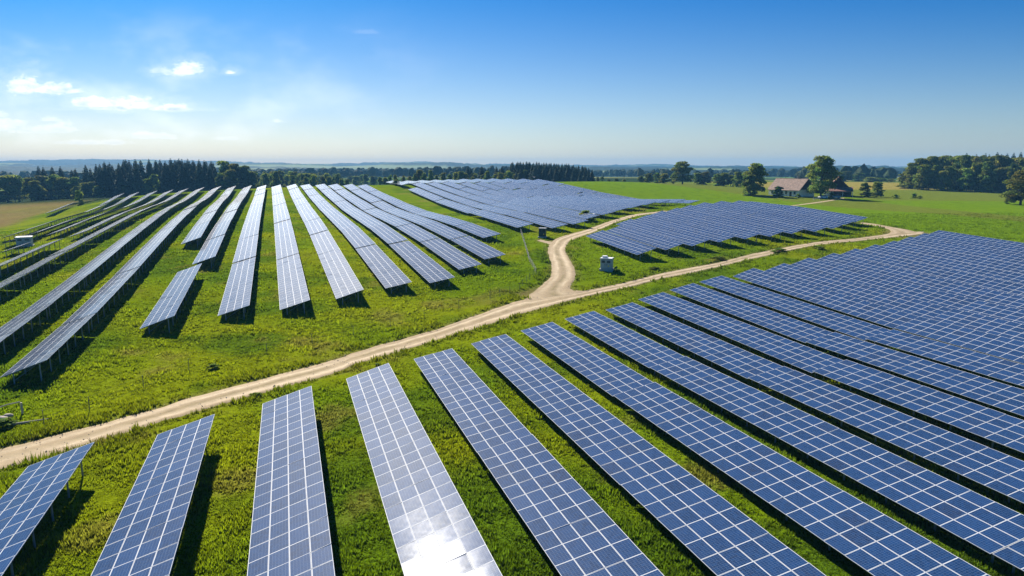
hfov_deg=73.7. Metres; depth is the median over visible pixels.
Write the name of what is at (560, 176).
spruce tree
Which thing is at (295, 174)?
leafy tree
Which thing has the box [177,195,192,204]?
solar table
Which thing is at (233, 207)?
solar table
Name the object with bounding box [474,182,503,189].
solar table
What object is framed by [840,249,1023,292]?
solar table
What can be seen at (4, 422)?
bush
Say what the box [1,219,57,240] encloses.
solar table
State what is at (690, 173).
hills
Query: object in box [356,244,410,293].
solar table
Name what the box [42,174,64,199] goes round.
leafy tree
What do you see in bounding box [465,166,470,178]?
spruce tree
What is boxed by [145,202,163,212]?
solar table
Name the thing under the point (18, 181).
leafy tree
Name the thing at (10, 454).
dirt track
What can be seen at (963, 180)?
leafy tree
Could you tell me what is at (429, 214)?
solar table
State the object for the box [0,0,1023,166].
sky
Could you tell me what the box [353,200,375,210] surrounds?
solar table
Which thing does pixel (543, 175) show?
spruce tree
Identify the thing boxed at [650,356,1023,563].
solar table
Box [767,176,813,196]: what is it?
farmhouse
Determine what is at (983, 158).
leafy tree
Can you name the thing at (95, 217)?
solar table
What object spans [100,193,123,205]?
solar table
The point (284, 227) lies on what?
solar table
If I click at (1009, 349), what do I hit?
solar table
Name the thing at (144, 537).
solar table
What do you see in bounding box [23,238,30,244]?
door
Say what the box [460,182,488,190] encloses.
solar table
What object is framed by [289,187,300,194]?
solar table
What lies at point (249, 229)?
solar table
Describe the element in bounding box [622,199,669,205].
solar table
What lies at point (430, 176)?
leafy tree
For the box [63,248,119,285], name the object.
solar table
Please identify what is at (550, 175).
spruce tree
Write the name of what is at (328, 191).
solar table
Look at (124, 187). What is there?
leafy tree
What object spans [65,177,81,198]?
leafy tree
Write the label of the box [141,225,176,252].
solar table
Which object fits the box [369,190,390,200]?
solar table
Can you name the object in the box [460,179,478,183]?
solar table
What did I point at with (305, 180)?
leafy tree
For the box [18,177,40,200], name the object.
leafy tree
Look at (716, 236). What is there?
solar table
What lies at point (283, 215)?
solar table
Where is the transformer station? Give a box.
[15,236,34,246]
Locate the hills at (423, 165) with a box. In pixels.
[0,162,898,168]
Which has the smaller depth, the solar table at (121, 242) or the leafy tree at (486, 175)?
the solar table at (121, 242)
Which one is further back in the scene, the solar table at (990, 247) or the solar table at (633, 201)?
the solar table at (633, 201)
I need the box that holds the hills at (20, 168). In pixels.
[0,165,907,171]
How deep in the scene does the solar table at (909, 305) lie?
96.71 m
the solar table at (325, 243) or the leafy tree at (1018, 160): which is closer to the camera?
the solar table at (325, 243)
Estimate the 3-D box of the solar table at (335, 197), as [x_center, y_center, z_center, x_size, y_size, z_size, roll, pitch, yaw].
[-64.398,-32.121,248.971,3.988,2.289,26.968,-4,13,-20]
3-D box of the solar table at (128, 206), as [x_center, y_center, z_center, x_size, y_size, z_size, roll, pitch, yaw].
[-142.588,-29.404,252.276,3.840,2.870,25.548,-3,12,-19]
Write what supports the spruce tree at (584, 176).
on the ground at (24, 215)
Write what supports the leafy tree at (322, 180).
on the ground at (24, 215)
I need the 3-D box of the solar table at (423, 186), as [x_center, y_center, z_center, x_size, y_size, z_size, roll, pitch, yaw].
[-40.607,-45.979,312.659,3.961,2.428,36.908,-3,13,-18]
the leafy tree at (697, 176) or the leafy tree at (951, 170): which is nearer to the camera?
the leafy tree at (951, 170)
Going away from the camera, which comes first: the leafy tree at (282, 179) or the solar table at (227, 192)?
the solar table at (227, 192)
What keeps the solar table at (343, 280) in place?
on the ground at (24, 215)
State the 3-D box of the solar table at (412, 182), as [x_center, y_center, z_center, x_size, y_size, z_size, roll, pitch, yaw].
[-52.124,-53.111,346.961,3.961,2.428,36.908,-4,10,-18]
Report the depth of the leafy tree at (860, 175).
609.89 m
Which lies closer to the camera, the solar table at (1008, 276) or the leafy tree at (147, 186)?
the solar table at (1008, 276)
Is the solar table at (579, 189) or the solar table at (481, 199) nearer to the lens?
the solar table at (481, 199)
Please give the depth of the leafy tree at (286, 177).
558.50 m
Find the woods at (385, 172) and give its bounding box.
[0,164,523,180]
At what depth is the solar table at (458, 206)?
222.07 m
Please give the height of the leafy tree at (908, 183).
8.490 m
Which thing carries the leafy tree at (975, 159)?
on the ground at (24, 215)
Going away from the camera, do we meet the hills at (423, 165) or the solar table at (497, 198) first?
the solar table at (497, 198)
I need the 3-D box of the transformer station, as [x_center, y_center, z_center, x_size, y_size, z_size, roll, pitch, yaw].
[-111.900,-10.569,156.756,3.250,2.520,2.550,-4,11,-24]
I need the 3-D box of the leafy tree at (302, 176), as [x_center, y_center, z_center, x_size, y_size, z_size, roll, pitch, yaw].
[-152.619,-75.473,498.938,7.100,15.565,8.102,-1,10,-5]
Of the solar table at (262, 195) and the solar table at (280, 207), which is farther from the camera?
the solar table at (262, 195)
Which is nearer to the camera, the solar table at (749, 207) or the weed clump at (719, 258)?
the weed clump at (719, 258)
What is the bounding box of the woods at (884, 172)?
[490,164,906,179]
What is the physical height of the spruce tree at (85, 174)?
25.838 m
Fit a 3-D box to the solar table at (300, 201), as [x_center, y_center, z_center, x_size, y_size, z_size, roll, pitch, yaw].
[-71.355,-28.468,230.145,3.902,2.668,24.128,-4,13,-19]
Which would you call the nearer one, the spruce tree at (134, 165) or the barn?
the barn
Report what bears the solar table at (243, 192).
on the ground at (24, 215)
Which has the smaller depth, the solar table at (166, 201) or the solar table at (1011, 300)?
the solar table at (1011, 300)
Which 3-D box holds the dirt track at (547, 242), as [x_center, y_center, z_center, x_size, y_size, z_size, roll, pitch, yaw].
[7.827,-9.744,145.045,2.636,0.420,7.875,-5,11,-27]
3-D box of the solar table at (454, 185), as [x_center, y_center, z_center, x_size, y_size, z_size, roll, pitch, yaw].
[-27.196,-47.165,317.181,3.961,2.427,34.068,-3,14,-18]
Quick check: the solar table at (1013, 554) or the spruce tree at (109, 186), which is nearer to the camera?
the solar table at (1013, 554)
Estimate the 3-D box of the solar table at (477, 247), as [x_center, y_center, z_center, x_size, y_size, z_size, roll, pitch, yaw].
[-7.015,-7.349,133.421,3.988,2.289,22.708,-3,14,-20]
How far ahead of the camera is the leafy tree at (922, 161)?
419.75 m
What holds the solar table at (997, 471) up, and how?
on the ground at (24, 215)
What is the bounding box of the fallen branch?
[13,418,47,424]
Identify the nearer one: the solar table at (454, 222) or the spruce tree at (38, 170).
the solar table at (454, 222)
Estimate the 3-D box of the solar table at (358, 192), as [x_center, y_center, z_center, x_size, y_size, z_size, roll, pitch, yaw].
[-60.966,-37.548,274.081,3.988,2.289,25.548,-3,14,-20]
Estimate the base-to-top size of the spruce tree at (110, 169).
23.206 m
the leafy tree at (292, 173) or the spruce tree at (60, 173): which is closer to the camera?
the spruce tree at (60, 173)
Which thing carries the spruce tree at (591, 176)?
on the ground at (24, 215)
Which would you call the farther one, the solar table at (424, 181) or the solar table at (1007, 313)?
the solar table at (424, 181)
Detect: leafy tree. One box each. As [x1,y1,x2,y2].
[0,175,19,202]
[5,175,26,201]
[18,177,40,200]
[26,180,46,200]
[34,175,54,200]
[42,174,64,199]
[53,177,72,198]
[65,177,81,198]
[70,186,83,198]
[79,182,92,197]
[82,181,97,197]
[92,185,104,197]
[119,185,129,194]
[141,179,152,194]
[148,174,160,193]
[213,161,230,185]
[215,173,226,189]
[220,169,241,189]
[228,163,247,188]
[239,165,257,188]
[249,171,260,188]
[262,173,269,187]
[270,171,282,186]
[279,174,285,186]
[283,175,289,186]
[288,172,297,183]
[289,175,297,185]
[294,172,300,186]
[298,174,304,186]
[301,177,309,184]
[309,175,317,185]
[319,177,324,184]
[325,176,332,185]
[335,173,339,183]
[338,179,345,185]
[351,176,360,184]
[362,174,368,184]
[370,176,376,184]
[377,177,382,184]
[382,177,389,184]
[412,173,417,180]
[416,170,423,180]
[420,173,426,183]
[427,170,434,182]
[439,172,446,179]
[453,172,457,179]
[456,171,462,182]
[482,171,491,179]
[497,173,504,179]
[504,171,513,178]
[523,170,527,178]
[637,176,646,181]
[644,173,653,182]
[653,172,660,182]
[658,173,669,182]
[670,161,695,183]
[693,173,703,183]
[698,172,711,184]
[712,174,721,185]
[719,173,730,185]
[726,175,735,186]
[731,172,743,186]
[740,174,758,195]
[742,163,768,191]
[805,155,838,195]
[824,170,843,184]
[838,171,854,181]
[852,173,866,181]
[859,182,870,196]
[863,177,879,181]
[870,182,885,196]
[877,178,887,181]
[897,171,908,184]
[899,163,917,187]
[902,176,914,188]
[913,164,931,189]
[914,158,928,180]
[921,169,937,189]
[927,156,942,187]
[932,165,940,189]
[934,170,951,190]
[938,156,945,169]
[943,156,952,168]
[943,166,956,190]
[948,156,959,165]
[951,163,960,189]
[953,155,961,182]
[955,168,965,190]
[956,168,975,191]
[959,155,972,167]
[968,163,979,190]
[969,156,983,188]
[973,162,984,190]
[975,161,995,192]
[976,155,987,189]
[988,169,1000,191]
[991,155,1005,181]
[993,167,1006,191]
[998,170,1023,204]
[1000,167,1011,191]
[1002,156,1009,166]
[1003,158,1017,190]
[1004,163,1017,191]
[1011,157,1023,190]
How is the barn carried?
on the ground at (24, 215)
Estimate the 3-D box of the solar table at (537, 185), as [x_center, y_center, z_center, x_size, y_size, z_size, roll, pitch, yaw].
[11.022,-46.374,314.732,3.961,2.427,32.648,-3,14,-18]
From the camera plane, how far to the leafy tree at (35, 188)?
419.75 m
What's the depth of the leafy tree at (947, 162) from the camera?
417.27 m
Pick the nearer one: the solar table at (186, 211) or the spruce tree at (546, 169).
the solar table at (186, 211)
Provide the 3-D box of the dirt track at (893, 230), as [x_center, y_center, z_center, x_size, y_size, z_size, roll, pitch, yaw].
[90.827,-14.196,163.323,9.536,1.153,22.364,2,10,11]
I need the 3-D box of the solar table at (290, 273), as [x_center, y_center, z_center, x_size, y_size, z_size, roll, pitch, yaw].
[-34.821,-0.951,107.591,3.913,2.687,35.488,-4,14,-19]
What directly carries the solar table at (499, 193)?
on the ground at (24, 215)
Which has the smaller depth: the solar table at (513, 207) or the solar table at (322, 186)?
the solar table at (513, 207)
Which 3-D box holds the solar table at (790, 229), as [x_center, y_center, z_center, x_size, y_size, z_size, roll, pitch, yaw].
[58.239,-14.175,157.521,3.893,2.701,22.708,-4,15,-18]
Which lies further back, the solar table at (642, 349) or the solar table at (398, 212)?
the solar table at (398, 212)
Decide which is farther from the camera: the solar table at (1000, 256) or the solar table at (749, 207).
the solar table at (749, 207)
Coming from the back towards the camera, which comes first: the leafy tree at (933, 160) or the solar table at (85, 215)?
the leafy tree at (933, 160)
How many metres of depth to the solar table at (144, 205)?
250.64 m
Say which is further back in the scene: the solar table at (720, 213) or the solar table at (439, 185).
the solar table at (439, 185)
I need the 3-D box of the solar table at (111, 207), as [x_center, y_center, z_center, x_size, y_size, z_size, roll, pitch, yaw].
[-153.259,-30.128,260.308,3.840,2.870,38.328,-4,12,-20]
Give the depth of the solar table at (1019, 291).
96.56 m
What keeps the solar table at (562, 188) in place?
on the ground at (24, 215)
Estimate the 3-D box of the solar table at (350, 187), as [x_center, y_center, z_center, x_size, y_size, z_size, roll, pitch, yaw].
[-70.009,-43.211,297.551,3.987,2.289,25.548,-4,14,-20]
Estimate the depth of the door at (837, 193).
313.99 m
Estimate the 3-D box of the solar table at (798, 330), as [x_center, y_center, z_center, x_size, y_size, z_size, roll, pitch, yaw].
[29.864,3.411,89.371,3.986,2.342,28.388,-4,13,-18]
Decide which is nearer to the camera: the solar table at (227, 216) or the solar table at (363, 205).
the solar table at (227, 216)
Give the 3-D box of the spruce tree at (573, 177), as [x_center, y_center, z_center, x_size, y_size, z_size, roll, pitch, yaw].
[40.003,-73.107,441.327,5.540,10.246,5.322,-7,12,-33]
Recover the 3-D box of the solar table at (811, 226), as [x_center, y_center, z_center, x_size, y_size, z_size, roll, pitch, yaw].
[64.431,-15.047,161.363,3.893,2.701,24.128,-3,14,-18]
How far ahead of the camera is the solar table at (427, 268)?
119.21 m
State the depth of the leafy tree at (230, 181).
432.79 m
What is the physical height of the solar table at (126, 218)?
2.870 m
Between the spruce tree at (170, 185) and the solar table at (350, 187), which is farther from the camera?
the spruce tree at (170, 185)
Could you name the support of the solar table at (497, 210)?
on the ground at (24, 215)
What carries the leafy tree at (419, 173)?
on the ground at (24, 215)
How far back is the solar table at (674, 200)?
217.08 m
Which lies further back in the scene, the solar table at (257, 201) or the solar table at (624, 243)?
the solar table at (257, 201)
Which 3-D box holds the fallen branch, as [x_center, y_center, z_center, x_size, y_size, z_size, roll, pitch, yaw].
[-38.302,10.607,54.277,2.447,0.340,0.340,-7,12,-33]
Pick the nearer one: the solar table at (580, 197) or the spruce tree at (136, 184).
the solar table at (580, 197)
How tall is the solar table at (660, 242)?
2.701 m
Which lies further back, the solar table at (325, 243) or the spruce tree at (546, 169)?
the spruce tree at (546, 169)
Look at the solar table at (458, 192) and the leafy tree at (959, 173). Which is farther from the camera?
the leafy tree at (959, 173)
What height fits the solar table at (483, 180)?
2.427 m
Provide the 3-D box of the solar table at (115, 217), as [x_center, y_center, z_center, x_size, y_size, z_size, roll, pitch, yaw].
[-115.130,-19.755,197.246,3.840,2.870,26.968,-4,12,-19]
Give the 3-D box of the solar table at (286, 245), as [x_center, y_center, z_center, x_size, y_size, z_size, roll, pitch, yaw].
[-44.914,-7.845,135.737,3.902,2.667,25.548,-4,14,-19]
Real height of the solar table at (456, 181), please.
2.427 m
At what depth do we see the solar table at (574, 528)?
37.03 m
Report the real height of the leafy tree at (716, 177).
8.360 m
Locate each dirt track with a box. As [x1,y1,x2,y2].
[0,232,923,468]
[524,211,666,299]
[537,239,554,243]
[792,198,843,205]
[861,222,915,234]
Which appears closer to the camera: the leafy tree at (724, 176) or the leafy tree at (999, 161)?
the leafy tree at (999, 161)
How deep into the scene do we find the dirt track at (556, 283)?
118.92 m
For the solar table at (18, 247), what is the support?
on the ground at (24, 215)
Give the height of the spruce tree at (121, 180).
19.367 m
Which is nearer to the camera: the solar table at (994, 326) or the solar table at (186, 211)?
the solar table at (994, 326)
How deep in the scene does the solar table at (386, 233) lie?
149.57 m
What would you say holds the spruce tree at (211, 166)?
on the ground at (24, 215)
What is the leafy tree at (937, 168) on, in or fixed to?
on the ground at (24, 215)
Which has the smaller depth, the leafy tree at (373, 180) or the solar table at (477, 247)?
the solar table at (477, 247)
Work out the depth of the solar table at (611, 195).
272.28 m
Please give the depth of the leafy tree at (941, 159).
419.03 m
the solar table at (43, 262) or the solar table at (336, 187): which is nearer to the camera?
the solar table at (43, 262)
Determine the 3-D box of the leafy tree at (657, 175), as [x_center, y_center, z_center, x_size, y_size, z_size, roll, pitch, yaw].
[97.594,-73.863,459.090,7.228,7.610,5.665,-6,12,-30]
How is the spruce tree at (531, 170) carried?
on the ground at (24, 215)
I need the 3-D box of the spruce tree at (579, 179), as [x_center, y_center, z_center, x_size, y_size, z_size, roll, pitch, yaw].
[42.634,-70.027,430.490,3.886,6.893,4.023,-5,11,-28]
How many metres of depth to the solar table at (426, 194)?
269.60 m
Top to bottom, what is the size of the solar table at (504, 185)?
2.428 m
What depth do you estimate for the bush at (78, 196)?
326.73 m
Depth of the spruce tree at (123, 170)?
431.31 m
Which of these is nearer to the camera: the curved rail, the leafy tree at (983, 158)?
the curved rail
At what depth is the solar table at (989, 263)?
120.53 m
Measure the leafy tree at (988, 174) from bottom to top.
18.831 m
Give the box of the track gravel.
[1,213,909,465]
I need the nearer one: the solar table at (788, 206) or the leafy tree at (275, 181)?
the solar table at (788, 206)
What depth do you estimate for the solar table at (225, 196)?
253.80 m
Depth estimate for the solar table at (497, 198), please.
252.18 m
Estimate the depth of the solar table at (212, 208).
200.77 m
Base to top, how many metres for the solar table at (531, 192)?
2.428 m
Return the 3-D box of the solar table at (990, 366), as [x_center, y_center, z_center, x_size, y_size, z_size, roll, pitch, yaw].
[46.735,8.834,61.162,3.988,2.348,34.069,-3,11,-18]
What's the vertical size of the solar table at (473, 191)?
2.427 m
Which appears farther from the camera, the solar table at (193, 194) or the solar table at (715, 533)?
the solar table at (193, 194)
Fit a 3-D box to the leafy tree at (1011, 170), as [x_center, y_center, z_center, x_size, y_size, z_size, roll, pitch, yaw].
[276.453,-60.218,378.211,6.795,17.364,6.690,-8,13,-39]
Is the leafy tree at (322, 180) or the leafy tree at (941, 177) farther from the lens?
the leafy tree at (322, 180)
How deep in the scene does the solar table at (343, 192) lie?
272.40 m
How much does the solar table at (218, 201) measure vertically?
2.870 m
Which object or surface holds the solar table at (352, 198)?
on the ground at (24, 215)
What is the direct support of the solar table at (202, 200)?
on the ground at (24, 215)
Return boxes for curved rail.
[0,401,23,413]
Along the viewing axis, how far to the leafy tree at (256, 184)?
448.71 m
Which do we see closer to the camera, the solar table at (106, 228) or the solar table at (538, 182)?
the solar table at (106, 228)
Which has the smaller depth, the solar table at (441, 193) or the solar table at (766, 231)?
the solar table at (766, 231)
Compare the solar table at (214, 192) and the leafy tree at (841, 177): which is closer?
the solar table at (214, 192)
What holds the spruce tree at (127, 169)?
on the ground at (24, 215)
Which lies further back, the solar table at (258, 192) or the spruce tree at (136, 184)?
the spruce tree at (136, 184)
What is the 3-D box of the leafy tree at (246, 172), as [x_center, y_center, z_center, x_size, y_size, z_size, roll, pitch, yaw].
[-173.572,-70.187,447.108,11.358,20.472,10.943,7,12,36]
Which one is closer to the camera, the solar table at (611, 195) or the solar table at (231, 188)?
the solar table at (611, 195)
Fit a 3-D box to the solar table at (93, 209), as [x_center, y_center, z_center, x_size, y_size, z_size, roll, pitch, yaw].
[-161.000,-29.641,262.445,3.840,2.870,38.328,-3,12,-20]
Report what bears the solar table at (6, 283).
on the ground at (24, 215)
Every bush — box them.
[0,417,18,430]
[74,190,84,205]
[578,210,593,218]
[772,186,783,197]
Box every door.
[16,238,22,244]
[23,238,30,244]
[833,191,851,195]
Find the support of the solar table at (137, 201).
on the ground at (24, 215)
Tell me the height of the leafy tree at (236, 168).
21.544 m
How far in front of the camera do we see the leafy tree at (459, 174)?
434.92 m
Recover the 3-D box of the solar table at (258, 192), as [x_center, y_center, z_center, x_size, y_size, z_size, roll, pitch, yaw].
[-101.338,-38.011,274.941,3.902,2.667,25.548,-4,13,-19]
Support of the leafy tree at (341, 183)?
on the ground at (24, 215)
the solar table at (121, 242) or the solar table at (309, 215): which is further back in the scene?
the solar table at (309, 215)
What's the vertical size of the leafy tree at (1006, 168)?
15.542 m
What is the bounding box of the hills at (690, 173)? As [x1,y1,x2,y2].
[7,168,904,176]
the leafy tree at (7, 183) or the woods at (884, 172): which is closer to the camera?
the leafy tree at (7, 183)
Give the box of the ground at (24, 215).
[0,177,1023,575]
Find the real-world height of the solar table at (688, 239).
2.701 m
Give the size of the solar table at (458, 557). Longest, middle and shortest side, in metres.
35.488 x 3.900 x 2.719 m
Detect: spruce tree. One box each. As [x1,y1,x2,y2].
[33,166,40,199]
[37,167,49,198]
[58,166,68,198]
[73,169,84,197]
[80,165,88,195]
[84,168,94,196]
[93,164,97,181]
[94,164,101,195]
[97,169,107,196]
[103,163,106,190]
[104,168,114,196]
[108,164,115,182]
[113,168,126,196]
[120,164,127,178]
[123,159,129,175]
[125,169,132,195]
[129,164,146,195]
[132,159,138,178]
[138,160,147,193]
[144,159,152,178]
[152,160,160,193]
[158,160,162,175]
[158,163,166,193]
[161,165,176,193]
[170,163,177,186]
[175,163,187,191]
[180,163,193,191]
[189,160,196,176]
[189,164,195,185]
[191,163,206,191]
[201,160,207,175]
[202,169,211,190]
[206,167,216,189]
[209,161,213,173]
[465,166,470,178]
[478,166,484,178]
[517,163,523,170]
[517,168,524,179]
[523,161,529,178]
[528,164,533,179]
[530,168,538,179]
[540,167,548,180]
[545,164,548,175]
[547,166,553,180]
[551,167,559,181]
[557,166,565,181]
[564,164,571,181]
[570,168,576,181]
[577,172,581,181]
[582,170,586,180]
[590,170,594,180]
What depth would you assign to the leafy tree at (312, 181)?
474.45 m
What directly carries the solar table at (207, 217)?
on the ground at (24, 215)
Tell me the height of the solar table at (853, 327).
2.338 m
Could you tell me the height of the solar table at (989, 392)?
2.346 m
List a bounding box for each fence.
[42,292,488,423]
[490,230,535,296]
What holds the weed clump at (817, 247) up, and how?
on the ground at (24, 215)
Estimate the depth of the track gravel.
80.23 m
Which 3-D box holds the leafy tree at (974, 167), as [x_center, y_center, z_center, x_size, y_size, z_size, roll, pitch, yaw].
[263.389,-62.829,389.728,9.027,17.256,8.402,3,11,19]
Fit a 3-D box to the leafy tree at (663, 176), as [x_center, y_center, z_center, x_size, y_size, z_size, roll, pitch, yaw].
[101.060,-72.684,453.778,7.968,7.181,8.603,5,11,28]
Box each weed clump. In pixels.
[206,363,218,369]
[249,392,262,396]
[711,257,726,259]
[772,248,785,252]
[811,245,824,248]
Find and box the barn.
[823,177,852,196]
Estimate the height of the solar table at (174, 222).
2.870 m
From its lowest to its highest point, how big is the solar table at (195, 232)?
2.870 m
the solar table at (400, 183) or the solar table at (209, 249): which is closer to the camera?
the solar table at (209, 249)
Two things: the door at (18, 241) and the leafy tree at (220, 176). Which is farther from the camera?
the leafy tree at (220, 176)
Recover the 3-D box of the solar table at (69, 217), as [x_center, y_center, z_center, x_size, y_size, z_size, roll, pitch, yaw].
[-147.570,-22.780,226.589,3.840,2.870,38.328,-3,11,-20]
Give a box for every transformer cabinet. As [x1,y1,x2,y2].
[538,228,546,237]
[599,255,613,271]
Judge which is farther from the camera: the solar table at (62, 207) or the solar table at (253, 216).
the solar table at (62, 207)
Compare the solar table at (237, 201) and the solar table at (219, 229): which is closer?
the solar table at (219, 229)
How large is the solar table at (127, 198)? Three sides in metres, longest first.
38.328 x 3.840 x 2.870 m
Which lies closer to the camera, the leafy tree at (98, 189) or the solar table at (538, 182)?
the solar table at (538, 182)
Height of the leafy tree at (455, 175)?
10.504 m
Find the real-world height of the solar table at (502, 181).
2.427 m
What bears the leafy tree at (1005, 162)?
on the ground at (24, 215)
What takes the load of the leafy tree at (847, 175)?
on the ground at (24, 215)
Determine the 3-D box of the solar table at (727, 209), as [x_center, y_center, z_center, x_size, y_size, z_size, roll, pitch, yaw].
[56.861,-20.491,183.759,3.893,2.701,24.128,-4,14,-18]
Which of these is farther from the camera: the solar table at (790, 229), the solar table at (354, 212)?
the solar table at (354, 212)
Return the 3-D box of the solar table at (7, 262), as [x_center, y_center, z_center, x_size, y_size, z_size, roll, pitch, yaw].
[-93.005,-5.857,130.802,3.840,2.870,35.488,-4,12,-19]
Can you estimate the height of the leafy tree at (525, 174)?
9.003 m
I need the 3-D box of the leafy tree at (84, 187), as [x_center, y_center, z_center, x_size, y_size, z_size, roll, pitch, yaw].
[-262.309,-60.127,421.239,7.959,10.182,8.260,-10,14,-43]
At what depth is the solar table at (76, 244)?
139.76 m
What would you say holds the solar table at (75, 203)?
on the ground at (24, 215)
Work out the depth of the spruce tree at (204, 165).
449.17 m
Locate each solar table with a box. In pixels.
[0,238,62,277]
[0,241,32,256]
[0,250,67,285]
[0,274,25,300]
[0,302,53,353]
[0,314,94,383]
[0,442,93,575]
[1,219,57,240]
[2,231,38,247]
[20,273,89,317]
[32,218,75,237]
[45,203,72,215]
[47,221,85,237]
[50,233,99,259]
[52,212,84,223]
[62,267,138,328]
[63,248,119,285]
[64,209,103,222]
[68,201,89,206]
[69,219,110,239]
[75,212,106,225]
[78,204,106,216]
[85,221,121,240]
[91,414,214,575]
[96,202,122,215]
[97,211,127,226]
[99,207,123,217]
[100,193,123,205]
[100,230,141,255]
[111,212,138,228]
[115,203,135,211]
[115,242,160,279]
[116,192,138,206]
[119,206,141,217]
[125,218,157,236]
[127,196,148,206]
[128,206,152,219]
[138,201,154,210]
[140,191,155,199]
[140,263,201,333]
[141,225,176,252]
[143,209,169,223]
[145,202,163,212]
[146,196,163,204]
[157,190,171,199]
[157,198,172,207]
[158,203,178,215]
[160,214,186,231]
[164,192,181,201]
[173,199,187,209]
[173,206,195,221]
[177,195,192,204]
[181,221,209,247]
[184,201,201,212]
[185,190,199,198]
[192,234,224,267]
[193,210,216,228]
[195,197,208,205]
[198,193,212,201]
[204,189,216,195]
[204,202,221,215]
[206,219,231,239]
[211,198,225,206]
[216,209,236,227]
[217,193,230,203]
[218,257,254,319]
[220,189,232,197]
[223,202,240,215]
[224,186,234,192]
[229,197,243,208]
[233,234,257,262]
[235,193,246,202]
[238,188,249,196]
[239,220,259,239]
[244,210,261,223]
[247,386,334,575]
[248,203,262,213]
[250,197,263,205]
[253,193,264,199]
[254,188,265,195]
[272,188,281,194]
[272,192,283,199]
[272,197,285,205]
[273,203,286,212]
[273,209,289,222]
[274,219,293,237]
[275,232,298,259]
[276,253,309,313]
[287,184,297,189]
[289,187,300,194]
[291,192,303,199]
[293,197,307,205]
[296,203,312,213]
[299,209,319,221]
[301,184,312,189]
[304,188,318,195]
[304,218,327,234]
[309,194,324,201]
[310,230,338,254]
[314,200,332,209]
[315,184,328,189]
[318,249,363,303]
[321,188,336,195]
[321,207,342,217]
[327,194,344,201]
[328,184,343,189]
[329,215,355,229]
[334,200,353,212]
[335,189,351,195]
[341,226,375,248]
[343,194,361,202]
[343,207,367,217]
[344,184,359,190]
[346,363,501,575]
[352,189,368,196]
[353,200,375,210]
[354,215,383,226]
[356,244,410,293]
[358,184,376,191]
[360,194,380,202]
[364,208,390,219]
[368,224,407,245]
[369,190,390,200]
[371,201,394,210]
[378,215,410,228]
[382,197,407,207]
[385,208,411,219]
[387,180,408,187]
[389,241,453,285]
[396,224,438,243]
[397,204,425,213]
[401,214,435,224]
[403,181,418,184]
[408,187,444,202]
[413,182,434,191]
[414,349,530,451]
[415,211,444,220]
[419,180,433,184]
[421,238,480,273]
[422,222,466,242]
[427,188,454,197]
[428,182,450,189]
[431,180,447,183]
[433,216,469,229]
[434,199,478,215]
[442,181,465,188]
[445,179,466,183]
[445,188,472,196]
[447,195,481,206]
[452,236,505,263]
[455,223,499,241]
[459,187,487,195]
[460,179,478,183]
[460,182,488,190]
[464,195,498,205]
[471,204,514,214]
[471,210,532,231]
[472,334,677,484]
[473,179,492,182]
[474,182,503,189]
[477,434,663,575]
[480,194,513,202]
[482,189,519,198]
[488,178,511,182]
[490,181,519,189]
[491,202,534,212]
[503,178,527,183]
[504,211,566,229]
[505,182,535,189]
[514,188,549,196]
[519,179,548,184]
[521,182,551,189]
[521,322,652,395]
[526,209,587,226]
[534,179,563,185]
[541,206,598,220]
[543,184,582,192]
[549,202,615,218]
[560,184,597,192]
[562,195,602,199]
[565,311,683,374]
[567,201,626,214]
[579,192,622,198]
[581,195,612,198]
[583,200,640,209]
[587,230,655,258]
[594,192,636,198]
[601,199,655,207]
[606,302,781,383]
[607,225,683,253]
[613,382,989,575]
[616,219,709,249]
[621,465,825,575]
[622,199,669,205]
[635,215,734,245]
[638,292,843,377]
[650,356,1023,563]
[651,211,760,240]
[654,199,684,204]
[664,200,698,204]
[667,208,784,240]
[671,283,832,346]
[680,205,739,218]
[695,202,757,215]
[700,276,889,341]
[714,201,773,212]
[729,214,805,236]
[733,200,857,228]
[733,268,918,329]
[748,366,1023,503]
[749,201,800,208]
[749,212,828,233]
[765,263,950,318]
[767,210,846,232]
[791,258,977,308]
[796,207,867,225]
[806,332,1023,416]
[813,360,1023,452]
[817,253,1002,300]
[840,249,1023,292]
[862,245,1023,284]
[865,329,1023,386]
[882,241,1023,273]
[895,316,1023,363]
[898,237,1023,264]
[915,233,1023,255]
[930,230,1023,248]
[931,309,1023,341]
[958,300,1023,323]
[985,293,1023,309]
[992,539,1023,573]
[1008,286,1023,295]
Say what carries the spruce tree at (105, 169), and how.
on the ground at (24, 215)
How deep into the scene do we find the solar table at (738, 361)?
73.89 m
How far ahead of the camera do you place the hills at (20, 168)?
2050.39 m
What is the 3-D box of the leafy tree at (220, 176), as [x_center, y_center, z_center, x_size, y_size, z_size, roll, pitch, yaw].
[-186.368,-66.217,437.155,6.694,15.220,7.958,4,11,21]
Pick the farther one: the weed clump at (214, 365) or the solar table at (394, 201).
the solar table at (394, 201)
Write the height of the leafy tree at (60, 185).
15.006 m
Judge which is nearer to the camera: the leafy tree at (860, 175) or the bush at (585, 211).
the bush at (585, 211)
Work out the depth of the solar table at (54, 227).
189.83 m
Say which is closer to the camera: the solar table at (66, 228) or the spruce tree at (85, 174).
the solar table at (66, 228)
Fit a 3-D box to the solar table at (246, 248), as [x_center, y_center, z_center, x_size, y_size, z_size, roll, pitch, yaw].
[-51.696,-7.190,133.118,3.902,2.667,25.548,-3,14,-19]
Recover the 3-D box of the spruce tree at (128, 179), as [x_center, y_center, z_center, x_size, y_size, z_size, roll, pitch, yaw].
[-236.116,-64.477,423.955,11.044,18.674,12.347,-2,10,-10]
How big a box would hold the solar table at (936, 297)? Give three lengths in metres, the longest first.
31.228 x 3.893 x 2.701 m

